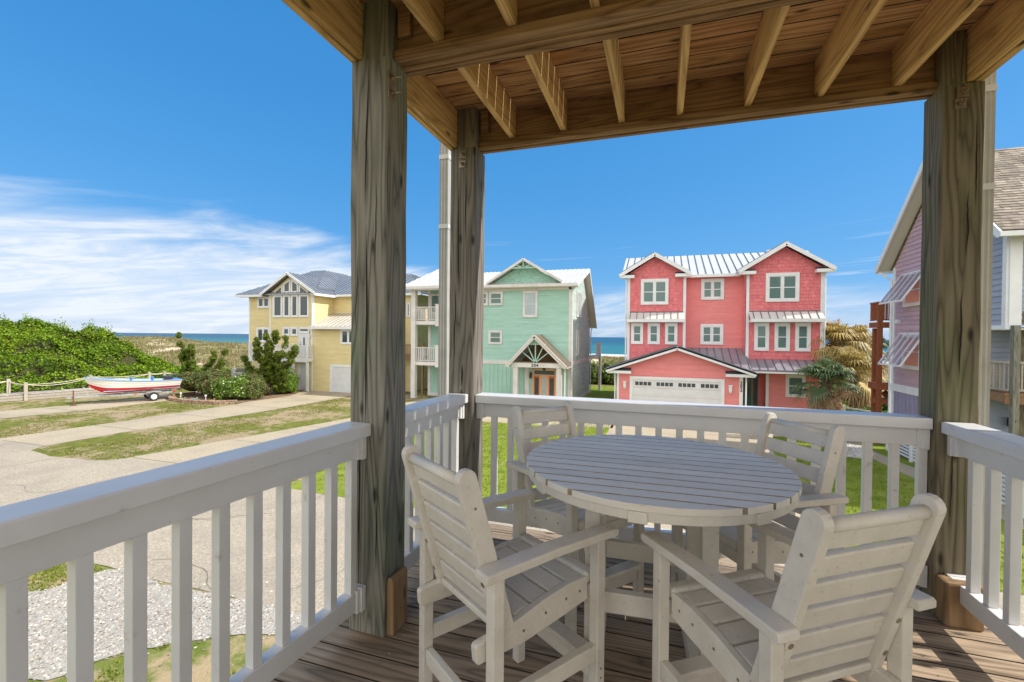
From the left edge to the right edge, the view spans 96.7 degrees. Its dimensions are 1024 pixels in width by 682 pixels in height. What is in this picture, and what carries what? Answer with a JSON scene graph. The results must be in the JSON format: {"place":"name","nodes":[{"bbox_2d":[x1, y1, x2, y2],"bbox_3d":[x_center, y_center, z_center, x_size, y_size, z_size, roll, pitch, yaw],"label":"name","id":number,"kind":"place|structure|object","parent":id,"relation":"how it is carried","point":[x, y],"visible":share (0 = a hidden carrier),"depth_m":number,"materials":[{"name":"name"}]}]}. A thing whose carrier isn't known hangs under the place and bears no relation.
{"place":"outdoors","nodes":[
{"label":"outdoors","id":0,"kind":"place"},
{"bbox_2d":[28,562,274,681],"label":"yard grass","id":1,"kind":"structure","parent":0,"point":[201,665],"depth_m":6.26,"materials":[{"name":"green plant"}]},
{"bbox_2d":[32,558,323,677],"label":"stray shells","id":2,"kind":"object","parent":1,"relation":"on","point":[199,588],"visible":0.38,"depth_m":7.58},
{"bbox_2d":[349,0,407,636],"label":"deck post","id":3,"kind":"object","parent":1,"relation":"on","point":[378,183],"visible":0.98,"depth_m":2.28,"materials":[{"name":"wood"}]},
{"bbox_2d":[0,421,370,681],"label":"deck railing","id":4,"kind":"object","parent":3,"relation":"attached to","point":[75,529],"visible":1,"depth_m":1.50,"materials":[{"name":"white wood"}]},
{"bbox_2d":[404,393,467,570],"bbox_3d":[-0.537,0.867,2.914,0.144,0.954,0.921,1,1,18],"label":"deck railing","id":5,"kind":"object","parent":3,"relation":"attached to","point":[427,415],"visible":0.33,"depth_m":2.91,"materials":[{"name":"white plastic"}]},
{"bbox_2d":[281,0,1023,153],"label":"overhead deck","id":6,"kind":"structure","parent":3,"relation":"on","point":[522,74],"depth_m":2.53,"materials":[{"name":"brown wood"}]},
{"bbox_2d":[979,71,997,585],"bbox_3d":[2.663,0.997,2.610,0.076,7.000,0.068,1,1,18],"label":"downpipe","id":7,"kind":"object","parent":6,"relation":"attached to","point":[989,185],"visible":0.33,"depth_m":2.56,"materials":[{"name":"white plastic"}]},
{"bbox_2d":[449,107,484,494],"bbox_3d":[-0.362,1.383,3.426,0.207,6.155,0.246,1,1,18],"label":"deck post","id":8,"kind":"object","parent":1,"relation":"on","point":[466,318],"visible":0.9,"depth_m":3.34,"materials":[{"name":"wood"}]},
{"bbox_2d":[438,142,450,427],"bbox_3d":[-0.552,1.007,3.659,0.083,6.900,0.068,1,1,18],"label":"downpipe","id":9,"kind":"object","parent":8,"relation":"attached to","point":[444,259],"visible":0.42,"depth_m":3.62,"materials":[{"name":"white plastic"}]},
{"bbox_2d":[915,30,985,631],"bbox_3d":[2.399,1.419,2.495,0.194,6.155,0.303,1,1,18],"label":"deck post","id":10,"kind":"object","parent":1,"relation":"on","point":[950,316],"visible":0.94,"depth_m":2.45,"materials":[{"name":"wood"}]},
{"bbox_2d":[271,523,1023,681],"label":"wooden deck","id":11,"kind":"structure","parent":10,"relation":"attached to","point":[343,652],"depth_m":2.17,"materials":[{"name":"brown wood"}]},
{"bbox_2d":[401,444,618,681],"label":"bar chair","id":12,"kind":"object","parent":11,"relation":"on","point":[519,590],"visible":1,"depth_m":1.67,"materials":[{"name":"white plastic"}]},
{"bbox_2d":[506,401,643,632],"bbox_3d":[0.347,0.934,2.562,0.564,1.086,0.668,0,1,-33],"label":"bar chair","id":13,"kind":"object","parent":11,"relation":"on","point":[557,516],"visible":0.42,"depth_m":2.56,"materials":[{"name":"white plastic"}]},
{"bbox_2d":[527,435,801,681],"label":"round table","id":14,"kind":"object","parent":11,"relation":"on","point":[701,491],"visible":0.9,"depth_m":1.82,"materials":[{"name":"grey wood"}]},
{"bbox_2d":[671,412,848,583],"bbox_3d":[1.208,0.944,2.291,0.668,1.086,0.564,0,1,-16],"label":"bar chair","id":15,"kind":"object","parent":11,"relation":"on","point":[738,544],"visible":0.34,"depth_m":2.21,"materials":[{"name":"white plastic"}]},
{"bbox_2d":[641,493,946,681],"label":"bar chair","id":16,"kind":"object","parent":11,"relation":"on","point":[824,610],"visible":0.98,"depth_m":1.27,"materials":[{"name":"white plastic"}]},
{"bbox_2d":[475,392,932,587],"bbox_3d":[1.039,0.883,2.990,2.718,0.949,0.144,1,1,18],"label":"deck railing","id":17,"kind":"object","parent":10,"relation":"attached to","point":[894,431],"visible":0.46,"depth_m":2.85,"materials":[{"name":"white wood"}]},
{"bbox_2d":[941,422,1023,659],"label":"deck railing","id":18,"kind":"object","parent":10,"relation":"attached to","point":[997,453],"visible":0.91,"depth_m":2.16,"materials":[{"name":"white wood"}]},
{"bbox_2d":[28,568,300,679],"bbox_3d":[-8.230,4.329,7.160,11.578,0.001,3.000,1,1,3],"label":"shell driveway","id":19,"kind":"structure","parent":0,"point":[99,605],"depth_m":7.09,"materials":[{"name":"grey gravel"}]},
{"bbox_2d":[0,390,350,445],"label":"garage driveway","id":20,"kind":"structure","parent":0,"point":[92,431],"depth_m":23.86,"materials":[{"name":"concrete"}]},
{"bbox_2d":[130,398,430,464],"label":"side driveway","id":21,"kind":"structure","parent":0,"point":[171,457],"depth_m":18.09,"materials":[{"name":"concrete"}]},
{"bbox_2d":[114,333,888,362],"bbox_3d":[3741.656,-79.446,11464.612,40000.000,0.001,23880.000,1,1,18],"label":"ocean","id":22,"kind":"structure","parent":0,"point":[612,346],"depth_m":609.05,"materials":[{"name":"liquid"}]},
{"bbox_2d":[0,440,1023,626],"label":"road","id":23,"kind":"structure","parent":0,"point":[27,468],"depth_m":10.53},
{"bbox_2d":[4,460,342,588],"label":"road cracks","id":24,"kind":"object","parent":23,"relation":"on","point":[198,519],"visible":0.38,"depth_m":11.02,"materials":[{"name":"grey asphalt"}]},
{"bbox_2d":[0,337,1023,597],"bbox_3d":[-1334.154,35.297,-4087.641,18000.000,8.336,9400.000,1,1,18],"label":"ground","id":25,"kind":"structure","parent":0,"point":[264,417],"depth_m":23.45,"materials":[{"name":"beige sand"}]},
{"bbox_2d":[6,379,10,392],"bbox_3d":[-33.377,3.201,30.159,0.170,1.350,0.176,1,1,34],"label":"rope post","id":26,"kind":"object","parent":25,"relation":"on","point":[8,386],"visible":0.65,"depth_m":30.10,"materials":[{"name":"beige wood"}]},
{"bbox_2d":[1,370,224,385],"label":"rope","id":27,"kind":"object","parent":26,"relation":"attached to","point":[83,379],"visible":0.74,"depth_m":32.40,"materials":[{"name":"beige fabric"}]},
{"bbox_2d":[24,382,27,400],"bbox_3d":[-31.779,3.305,29.735,0.170,1.180,0.176,1,1,34],"label":"rope post","id":28,"kind":"object","parent":25,"relation":"on","point":[25,391],"visible":1,"depth_m":29.70,"materials":[{"name":"beige wood"}]},
{"bbox_2d":[0,387,178,401],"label":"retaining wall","id":29,"kind":"structure","parent":25,"relation":"on","point":[7,397],"depth_m":30.83,"materials":[{"name":"beige wood"}]},
{"bbox_2d":[0,391,199,418],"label":"driveway","id":30,"kind":"structure","parent":25,"relation":"on","point":[43,410],"depth_m":27.08,"materials":[{"name":"concrete"}]},
{"bbox_2d":[66,387,175,405],"bbox_3d":[-25.250,3.400,29.553,1.840,1.114,5.301,1,1,42],"label":"boat trailer","id":31,"kind":"object","parent":30,"relation":"on","point":[152,395],"visible":0.89,"depth_m":29.88,"materials":[{"name":"metal"}]},
{"bbox_2d":[83,375,182,392],"bbox_3d":[-24.868,2.780,29.964,1.790,1.088,4.965,1,1,42],"label":"boat","id":32,"kind":"object","parent":31,"relation":"on","point":[109,385],"visible":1,"depth_m":29.41,"materials":[{"name":"white plastic"}]},
{"bbox_2d":[0,313,245,393],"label":"thicket","id":33,"kind":"object","parent":25,"relation":"on","point":[36,351],"visible":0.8,"depth_m":36.54,"materials":[{"name":"green plant"}]},
{"bbox_2d":[175,332,232,373],"bbox_3d":[-25.416,1.569,37.345,6.078,4.688,1.132,1,1,18],"label":"juniper tree","id":34,"kind":"object","parent":25,"relation":"on","point":[185,358],"visible":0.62,"depth_m":37.47,"materials":[{"name":"green plant"}]},
{"bbox_2d":[175,389,303,402],"bbox_3d":[-20.046,3.936,33.343,7.300,0.001,8.100,1,1,18],"label":"planting bed","id":35,"kind":"object","parent":25,"relation":"on","point":[276,394],"visible":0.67,"depth_m":32.13,"materials":[{"name":"brown soil"}]},
{"bbox_2d":[176,369,218,390],"bbox_3d":[-22.533,2.858,32.851,3.686,1.616,2.771,1,1,18],"label":"flowering shrub","id":36,"kind":"object","parent":35,"relation":"on","point":[188,382],"visible":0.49,"depth_m":32.08,"materials":[{"name":"green plant"}]},
{"bbox_2d":[167,392,236,403],"bbox_3d":[-21.133,3.868,30.474,6.903,0.223,2.376,1,1,37],"label":"block edging","id":37,"kind":"object","parent":35,"relation":"on","point":[171,397],"visible":0.96,"depth_m":29.24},
{"bbox_2d":[194,368,231,398],"bbox_3d":[-21.148,2.992,32.352,2.367,2.048,3.441,0,1,-35],"label":"flowering shrub","id":38,"kind":"object","parent":35,"relation":"on","point":[205,385],"visible":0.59,"depth_m":31.49,"materials":[{"name":"green plant"}]},
{"bbox_2d":[209,374,250,399],"bbox_3d":[-19.124,3.123,31.025,3.103,1.851,2.403,1,1,18],"label":"flowering shrub","id":39,"kind":"object","parent":35,"relation":"on","point":[229,388],"visible":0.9,"depth_m":30.30,"materials":[{"name":"green plant"}]},
{"bbox_2d":[231,364,258,377],"bbox_3d":[-21.857,2.905,37.504,2.130,2.000,1.180,1,1,18],"label":"step railing","id":40,"kind":"object","parent":35,"relation":"on","point":[234,374],"visible":0.25,"depth_m":37.26,"materials":[{"name":"beige wood"}]},
{"bbox_2d":[240,371,269,398],"bbox_3d":[-18.235,3.052,31.812,2.118,1.901,3.405,0,1,-39],"label":"flowering shrub","id":41,"kind":"object","parent":35,"relation":"on","point":[257,387],"visible":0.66,"depth_m":30.90,"materials":[{"name":"green plant"}]},
{"bbox_2d":[240,329,299,394],"bbox_3d":[-17.728,1.562,33.522,5.341,4.877,1.706,1,1,18],"label":"juniper tree","id":42,"kind":"object","parent":35,"relation":"on","point":[271,369],"visible":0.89,"depth_m":33.14,"materials":[{"name":"green plant"}]},
{"bbox_2d":[271,374,299,393],"bbox_3d":[-17.131,3.233,34.364,2.045,1.598,2.189,1,1,18],"label":"round shrub","id":43,"kind":"object","parent":35,"relation":"on","point":[292,382],"visible":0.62,"depth_m":34.01,"materials":[{"name":"green plant"}]},
{"bbox_2d":[282,365,299,379],"bbox_3d":[-17.728,2.720,35.584,1.789,2.129,2.136,0,1,-42],"label":"round shrub","id":44,"kind":"object","parent":35,"relation":"on","point":[292,371],"visible":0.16,"depth_m":35.30,"materials":[{"name":"green plant"}]},
{"bbox_2d":[0,391,489,493],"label":"dry grass","id":45,"kind":"structure","parent":25,"relation":"on","point":[147,435],"depth_m":21.48,"materials":[{"name":"green plant"}]},
{"bbox_2d":[235,270,427,392],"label":"yellow house","id":46,"kind":"structure","parent":25,"relation":"on","point":[309,314],"depth_m":36.76,"materials":[{"name":"yellow wood"}]},
{"bbox_2d":[256,327,268,341],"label":"window","id":47,"kind":"structure","parent":46,"relation":"in","point":[259,330],"depth_m":38.28,"materials":[{"name":"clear glass"}]},
{"bbox_2d":[257,297,268,307],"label":"window","id":48,"kind":"structure","parent":46,"relation":"in","point":[262,302],"depth_m":38.16,"materials":[{"name":"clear glass"}]},
{"bbox_2d":[273,295,282,316],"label":"window","id":49,"kind":"structure","parent":46,"relation":"in","point":[277,299],"depth_m":37.34,"materials":[{"name":"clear glass"}]},
{"bbox_2d":[274,285,282,292],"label":"window","id":50,"kind":"structure","parent":46,"relation":"in","point":[280,289],"depth_m":37.26,"materials":[{"name":"clear glass"}]},
{"bbox_2d":[282,327,289,335],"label":"window","id":51,"kind":"structure","parent":46,"relation":"in","point":[285,330],"depth_m":37.09,"materials":[{"name":"clear glass"}]},
{"bbox_2d":[283,295,289,316],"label":"window","id":52,"kind":"structure","parent":46,"relation":"in","point":[286,298],"depth_m":37.06,"materials":[{"name":"clear glass"}]},
{"bbox_2d":[283,279,290,292],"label":"window","id":53,"kind":"structure","parent":46,"relation":"in","point":[286,286],"depth_m":37.03,"materials":[{"name":"clear glass"}]},
{"bbox_2d":[290,327,297,335],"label":"window","id":54,"kind":"structure","parent":46,"relation":"in","point":[293,330],"depth_m":36.83,"materials":[{"name":"clear glass"}]},
{"bbox_2d":[291,294,297,316],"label":"window","id":55,"kind":"structure","parent":46,"relation":"in","point":[294,298],"depth_m":36.81,"materials":[{"name":"clear glass"}]},
{"bbox_2d":[291,278,297,291],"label":"window","id":56,"kind":"structure","parent":46,"relation":"in","point":[294,285],"depth_m":36.81,"materials":[{"name":"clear glass"}]},
{"bbox_2d":[299,285,306,291],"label":"window","id":57,"kind":"structure","parent":46,"relation":"in","point":[301,288],"depth_m":36.59,"materials":[{"name":"clear glass"}]},
{"bbox_2d":[300,365,305,389],"bbox_3d":[-16.785,2.942,36.576,0.730,1.960,0.116,1,1,18],"label":"door","id":58,"kind":"structure","parent":46,"relation":"in","point":[302,367],"depth_m":36.59,"materials":[{"name":"white metal"}]},
{"bbox_2d":[299,294,308,316],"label":"window","id":59,"kind":"structure","parent":46,"relation":"in","point":[303,298],"depth_m":36.50,"materials":[{"name":"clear glass"}]},
{"bbox_2d":[300,333,307,355],"bbox_3d":[-16.708,0.293,36.532,0.820,1.860,0.116,1,1,18],"label":"door","id":60,"kind":"structure","parent":46,"relation":"in","point":[302,335],"depth_m":36.55,"materials":[{"name":"white metal"}]},
{"bbox_2d":[299,327,309,332],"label":"window","id":61,"kind":"structure","parent":46,"relation":"in","point":[301,329],"depth_m":36.50,"materials":[{"name":"clear glass"}]},
{"bbox_2d":[332,367,350,392],"bbox_3d":[-12.906,3.014,35.361,2.600,1.978,0.060,1,1,18],"label":"garage door","id":62,"kind":"structure","parent":46,"relation":"in","point":[343,385],"depth_m":35.47,"materials":[{"name":"white metal"}]},
{"bbox_2d":[340,329,350,343],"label":"window","id":63,"kind":"structure","parent":46,"relation":"in","point":[345,334],"depth_m":35.33,"materials":[{"name":"clear glass"}]},
{"bbox_2d":[406,303,410,316],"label":"window","id":64,"kind":"structure","parent":46,"relation":"in","point":[408,305],"depth_m":36.29,"materials":[{"name":"clear glass"}]},
{"bbox_2d":[405,343,426,393],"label":"timber deck","id":65,"kind":"structure","parent":25,"relation":"on","point":[407,355],"depth_m":34.94,"materials":[{"name":"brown wood"}]},
{"bbox_2d":[119,335,869,382],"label":"dune grass","id":66,"kind":"structure","parent":25,"relation":"on","point":[232,357],"depth_m":88.44,"materials":[{"name":"beige plant"}]},
{"bbox_2d":[589,359,843,385],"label":"dune scrub","id":67,"kind":"object","parent":25,"relation":"on","point":[607,378],"visible":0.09,"depth_m":43.21,"materials":[{"name":"green plant"}]},
{"bbox_2d":[857,395,887,411],"bbox_3d":[25.100,3.597,26.778,14.184,2.082,4.101,1,1,24],"label":"dune scrub","id":68,"kind":"object","parent":25,"relation":"on","point":[885,408],"depth_m":27.22,"materials":[{"name":"green plant"}]},
{"bbox_2d":[0,0,1023,339],"label":"sky","id":69,"kind":"structure","parent":0,"point":[163,162],"materials":[{"name":"blue"}]},
{"bbox_2d":[291,386,1023,592],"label":"lawn","id":70,"kind":"structure","parent":0,"point":[604,392],"depth_m":14.75,"materials":[{"name":"green plant"}]},
{"bbox_2d":[406,258,600,397],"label":"green house","id":71,"kind":"structure","parent":70,"relation":"on","point":[539,322],"depth_m":30.48,"materials":[{"name":"green wood"}]},
{"bbox_2d":[430,294,438,313],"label":"window","id":72,"kind":"structure","parent":71,"relation":"in","point":[434,298],"depth_m":34.03,"materials":[{"name":"clear glass"}]},
{"bbox_2d":[484,292,487,305],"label":"window","id":73,"kind":"structure","parent":71,"relation":"in","point":[485,293],"depth_m":30.99,"materials":[{"name":"clear glass"}]},
{"bbox_2d":[488,330,501,343],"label":"window","id":74,"kind":"structure","parent":71,"relation":"in","point":[494,336],"depth_m":30.82,"materials":[{"name":"clear glass"}]},
{"bbox_2d":[489,291,502,304],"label":"window","id":75,"kind":"structure","parent":71,"relation":"in","point":[495,297],"depth_m":30.78,"materials":[{"name":"clear glass"}]},
{"bbox_2d":[523,290,537,316],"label":"window","id":76,"kind":"structure","parent":71,"relation":"in","point":[530,298],"depth_m":30.04,"materials":[{"name":"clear glass"}]},
{"bbox_2d":[541,376,546,395],"bbox_3d":[2.112,3.233,29.812,0.440,1.910,0.056,1,1,18],"label":"door","id":77,"kind":"structure","parent":71,"relation":"in","point":[543,378],"depth_m":29.78,"materials":[{"name":"clear glass"}]},
{"bbox_2d":[576,291,578,316],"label":"window","id":78,"kind":"structure","parent":71,"relation":"in","point":[577,300],"depth_m":30.77,"materials":[{"name":"clear glass"}]},
{"bbox_2d":[576,330,578,355],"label":"window","id":79,"kind":"structure","parent":71,"relation":"in","point":[577,331],"depth_m":31.19,"materials":[{"name":"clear glass"}]},
{"bbox_2d":[579,292,581,317],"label":"window","id":80,"kind":"structure","parent":71,"relation":"in","point":[580,294],"depth_m":32.16,"materials":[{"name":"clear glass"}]},
{"bbox_2d":[483,417,612,427],"bbox_3d":[2.486,4.238,26.159,7.037,0.006,6.802,1,1,18],"label":"entry pad","id":81,"kind":"object","parent":70,"relation":"on","point":[500,419],"visible":0.15,"depth_m":23.68,"materials":[{"name":"concrete"}]},
{"bbox_2d":[788,358,864,410],"bbox_3d":[14.770,2.702,21.488,3.144,3.822,2.986,1,1,18],"label":"fan palm","id":82,"kind":"object","parent":70,"relation":"on","point":[826,370],"visible":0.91,"depth_m":21.09,"materials":[{"name":"green plant"}]},
{"bbox_2d":[807,319,871,395],"bbox_3d":[18.699,1.541,26.530,3.882,5.708,4.332,0,1,-24],"label":"fan palm","id":83,"kind":"object","parent":70,"relation":"on","point":[835,332],"visible":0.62,"depth_m":25.77,"materials":[{"name":"yellow plant"}]},
{"bbox_2d":[822,349,887,410],"bbox_3d":[18.535,2.426,24.493,3.244,3.979,3.520,1,1,18],"label":"fan palm","id":84,"kind":"object","parent":70,"relation":"on","point":[855,360],"visible":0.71,"depth_m":24.11,"materials":[{"name":"yellow plant"}]},
{"bbox_2d":[825,324,887,382],"bbox_3d":[19.869,1.704,26.679,3.596,5.401,3.368,0,1,-24],"label":"fan palm","id":85,"kind":"object","parent":70,"relation":"on","point":[863,334],"visible":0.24,"depth_m":26.09,"materials":[{"name":"yellow plant"}]},
{"bbox_2d":[840,401,886,412],"bbox_3d":[17.094,3.740,22.717,1.824,1.460,3.208,0,1,-41],"label":"round shrub","id":86,"kind":"object","parent":70,"relation":"on","point":[864,408],"visible":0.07,"depth_m":22.51,"materials":[{"name":"green plant"}]},
{"bbox_2d":[842,405,887,412],"bbox_3d":[16.794,3.814,21.635,0.167,1.230,2.248,0,1,-17],"label":"slat fence","id":87,"kind":"object","parent":70,"relation":"on","point":[845,407],"visible":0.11,"depth_m":22.10,"materials":[{"name":"white wood"}]},
{"bbox_2d":[858,335,888,379],"bbox_3d":[21.973,1.983,27.622,2.937,4.862,2.367,0,1,-20],"label":"fan palm","id":88,"kind":"object","parent":70,"relation":"on","point":[885,344],"visible":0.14,"depth_m":27.43,"materials":[{"name":"yellow plant"}]},
{"bbox_2d":[868,301,889,443],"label":"cedar deck","id":89,"kind":"structure","parent":70,"relation":"on","point":[879,314],"depth_m":19.56,"materials":[{"name":"red wood"}]},
{"bbox_2d":[874,147,1023,492],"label":"blue house","id":90,"kind":"structure","parent":70,"relation":"on","point":[900,258],"depth_m":13.54,"materials":[{"name":"purple"}]},
{"bbox_2d":[901,334,918,369],"bbox_3d":[14.977,0.400,17.048,0.090,1.320,1.300,1,1,18],"label":"window","id":91,"kind":"structure","parent":90,"relation":"in","point":[912,362],"depth_m":16.99,"materials":[{"name":"grey glass"}]},
{"bbox_2d":[902,271,920,306],"bbox_3d":[14.999,-1.925,17.023,0.090,1.230,1.300,1,1,18],"label":"window","id":92,"kind":"structure","parent":90,"relation":"in","point":[912,298],"depth_m":16.98,"materials":[{"name":"grey glass"}]},
{"bbox_2d":[886,444,1023,517],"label":"slat fence","id":93,"kind":"object","parent":70,"relation":"on","point":[911,453],"visible":0.07,"depth_m":16.71,"materials":[{"name":"white wood"}]},
{"bbox_2d":[606,425,800,530],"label":"wide driveway","id":94,"kind":"structure","parent":0,"point":[733,440],"depth_m":20.82,"materials":[{"name":"concrete"}]},
{"bbox_2d":[605,241,836,408],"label":"pink house","id":95,"kind":"structure","parent":0,"point":[744,329],"depth_m":27.08,"materials":[{"name":"pink wood"}]},
{"bbox_2d":[631,323,642,343],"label":"window","id":96,"kind":"structure","parent":95,"relation":"in","point":[636,328],"depth_m":29.19,"materials":[{"name":"clear glass"}]},
{"bbox_2d":[648,323,659,343],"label":"window","id":97,"kind":"structure","parent":95,"relation":"in","point":[653,328],"depth_m":28.87,"materials":[{"name":"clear glass"}]},
{"bbox_2d":[641,278,668,304],"bbox_3d":[9.038,-3.124,28.853,1.670,1.630,0.090,1,1,18],"label":"window","id":98,"kind":"structure","parent":95,"relation":"in","point":[653,291],"depth_m":28.82,"materials":[{"name":"clear glass"}]},
{"bbox_2d":[665,323,677,343],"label":"window","id":99,"kind":"structure","parent":95,"relation":"in","point":[670,328],"depth_m":28.55,"materials":[{"name":"clear glass"}]},
{"bbox_2d":[632,379,720,403],"bbox_3d":[9.569,3.308,26.637,4.870,1.988,0.066,1,1,18],"label":"garage door","id":100,"kind":"structure","parent":95,"relation":"in","point":[700,390],"depth_m":26.58,"materials":[{"name":"white metal"}]},
{"bbox_2d":[700,324,722,344],"bbox_3d":[12.622,-0.424,28.756,1.330,1.300,0.090,1,1,18],"label":"window","id":101,"kind":"structure","parent":95,"relation":"in","point":[710,334],"depth_m":28.72,"materials":[{"name":"clear glass"}]},
{"bbox_2d":[701,278,723,299],"bbox_3d":[12.658,-3.269,28.723,1.330,1.330,0.090,1,1,18],"label":"window","id":102,"kind":"structure","parent":95,"relation":"in","point":[711,289],"depth_m":28.69,"materials":[{"name":"clear glass"}]},
{"bbox_2d":[743,373,758,405],"bbox_3d":[14.769,3.167,28.203,0.940,2.350,0.060,1,1,18],"label":"door","id":103,"kind":"structure","parent":95,"relation":"in","point":[749,380],"depth_m":28.17,"materials":[{"name":"teal glass"}]},
{"bbox_2d":[754,323,768,350],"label":"window","id":104,"kind":"structure","parent":95,"relation":"in","point":[761,330],"depth_m":26.98,"materials":[{"name":"clear glass"}]},
{"bbox_2d":[774,323,789,350],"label":"window","id":105,"kind":"structure","parent":95,"relation":"in","point":[781,334],"depth_m":26.65,"materials":[{"name":"white glass"}]},
{"bbox_2d":[765,272,799,301],"bbox_3d":[15.827,-3.148,26.638,1.730,1.690,0.090,1,1,18],"label":"window","id":106,"kind":"structure","parent":95,"relation":"in","point":[780,287],"depth_m":26.60,"materials":[{"name":"white glass"}]},
{"bbox_2d":[785,374,805,397],"bbox_3d":[16.491,2.616,26.464,1.000,1.320,0.090,1,1,18],"label":"window","id":107,"kind":"structure","parent":95,"relation":"in","point":[791,380],"depth_m":26.48,"materials":[{"name":"white glass"}]},
{"bbox_2d":[795,323,810,351],"bbox_3d":[16.831,-0.230,26.331,0.780,1.660,0.090,1,1,18],"label":"window","id":108,"kind":"structure","parent":95,"relation":"in","point":[802,330],"depth_m":26.32,"materials":[{"name":"white glass"}]},
{"bbox_2d":[846,443,874,457],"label":"pebble stones","id":109,"kind":"object","parent":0,"point":[855,449],"visible":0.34,"depth_m":18.28,"materials":[{"name":"white gravel"}]},
{"bbox_2d":[847,441,1023,528],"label":"garden path","id":110,"kind":"structure","parent":0,"point":[908,470],"depth_m":16.02,"materials":[{"name":"concrete"}]}
]}

